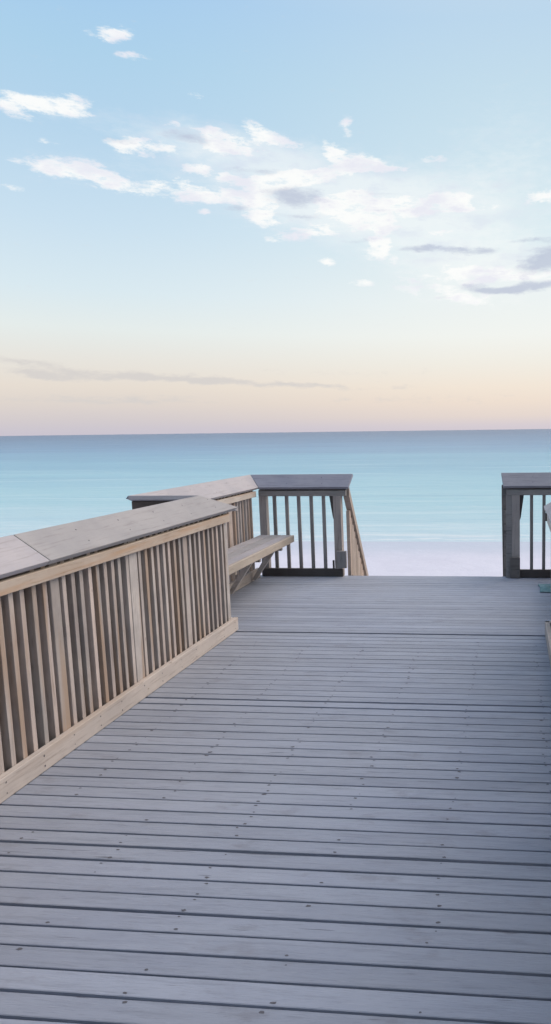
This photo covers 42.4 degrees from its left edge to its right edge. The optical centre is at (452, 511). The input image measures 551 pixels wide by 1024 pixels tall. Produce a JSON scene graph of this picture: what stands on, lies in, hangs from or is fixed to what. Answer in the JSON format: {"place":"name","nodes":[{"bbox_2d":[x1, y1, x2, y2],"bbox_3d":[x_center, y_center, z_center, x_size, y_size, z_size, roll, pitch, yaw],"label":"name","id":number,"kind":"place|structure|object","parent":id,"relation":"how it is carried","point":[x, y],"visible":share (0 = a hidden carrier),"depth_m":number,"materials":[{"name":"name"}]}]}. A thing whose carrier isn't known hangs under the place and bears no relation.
{"place":"outdoors","nodes":[
{"label":"outdoors","id":0,"kind":"place"},
{"bbox_2d":[0,575,550,1023],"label":"deck","id":1,"kind":"structure","parent":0,"point":[309,800],"depth_m":2.84,"materials":[{"name":"grey wood"}]},
{"bbox_2d":[0,496,237,803],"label":"railing","id":2,"kind":"object","parent":1,"relation":"on","point":[105,620],"visible":0.97,"depth_m":3.86,"materials":[{"name":"brown wood"}]},
{"bbox_2d":[128,495,237,618],"bbox_3d":[-2.212,0.434,5.603,0.731,1.187,0.409,0,7,5],"label":"railing","id":3,"kind":"object","parent":1,"relation":"on","point":[141,501],"visible":0.14,"depth_m":5.36,"materials":[{"name":"grey wood"}]},
{"bbox_2d":[126,475,260,591],"bbox_3d":[-2.425,0.405,6.705,0.175,1.390,2.532,0,7,5],"label":"railing","id":4,"kind":"object","parent":1,"relation":"on","point":[239,493],"visible":0.37,"depth_m":7.21,"materials":[{"name":"brown wood"}]},
{"bbox_2d":[227,535,293,593],"bbox_3d":[-2.127,0.621,6.809,0.409,0.468,2.020,0,7,5],"label":"bench","id":5,"kind":"object","parent":1,"relation":"on","point":[244,556],"visible":0.62,"depth_m":6.90,"materials":[{"name":"brown wood"}]},
{"bbox_2d":[251,474,352,576],"bbox_3d":[-1.768,0.258,7.835,1.224,1.390,0.201,0,7,5],"label":"railing","id":6,"kind":"object","parent":1,"relation":"on","point":[334,487],"visible":0.92,"depth_m":7.78,"materials":[{"name":"grey wood"}]},
{"bbox_2d":[501,472,550,577],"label":"railing","id":7,"kind":"object","parent":1,"relation":"on","point":[518,486],"visible":1,"depth_m":7.55,"materials":[{"name":"grey wood"}]},
{"bbox_2d":[544,502,550,666],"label":"railing","id":8,"kind":"object","parent":1,"relation":"on","point":[547,507],"visible":1,"depth_m":5.12,"materials":[{"name":"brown wood"}]},
{"bbox_2d":[0,429,550,541],"bbox_3d":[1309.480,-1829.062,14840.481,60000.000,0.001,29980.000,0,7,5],"label":"sea","id":9,"kind":"structure","parent":0,"point":[429,486],"depth_m":69.35,"materials":[{"name":"liquid"}]},
{"bbox_2d":[0,0,550,435],"label":"sky","id":10,"kind":"structure","parent":0,"point":[217,216],"materials":[{"name":"blue"}]},
{"bbox_2d":[255,541,550,576],"bbox_3d":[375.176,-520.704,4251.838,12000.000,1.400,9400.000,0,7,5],"label":"sand beach","id":11,"kind":"structure","parent":0,"point":[386,558],"depth_m":21.44,"materials":[{"name":"white sand"}]},
{"bbox_3d":[-0.195,1.782,8.763,1.700,2.198,1.699,0,7,5],"label":"stairs","id":12,"kind":"object","parent":11,"relation":"on","visible":0},
{"bbox_2d":[343,488,368,575],"bbox_3d":[-1.133,1.299,8.832,0.070,3.452,1.790,0,7,5],"label":"stair railing","id":13,"kind":"object","parent":12,"relation":"attached to","point":[357,566],"visible":0.23,"depth_m":8.02,"materials":[{"name":"brown wood"}]},
{"bbox_2d":[502,485,505,576],"bbox_3d":[0.687,1.295,8.671,0.065,3.452,1.790,0,7,5],"label":"stair railing","id":14,"kind":"object","parent":12,"relation":"attached to","point":[504,527],"visible":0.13,"depth_m":7.74,"materials":[{"name":"grey wood"}]},
{"bbox_2d":[538,583,550,592],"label":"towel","id":15,"kind":"object","parent":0,"point":[545,587],"visible":1,"depth_m":7.06,"materials":[{"name":"teal fabric"}]}
]}

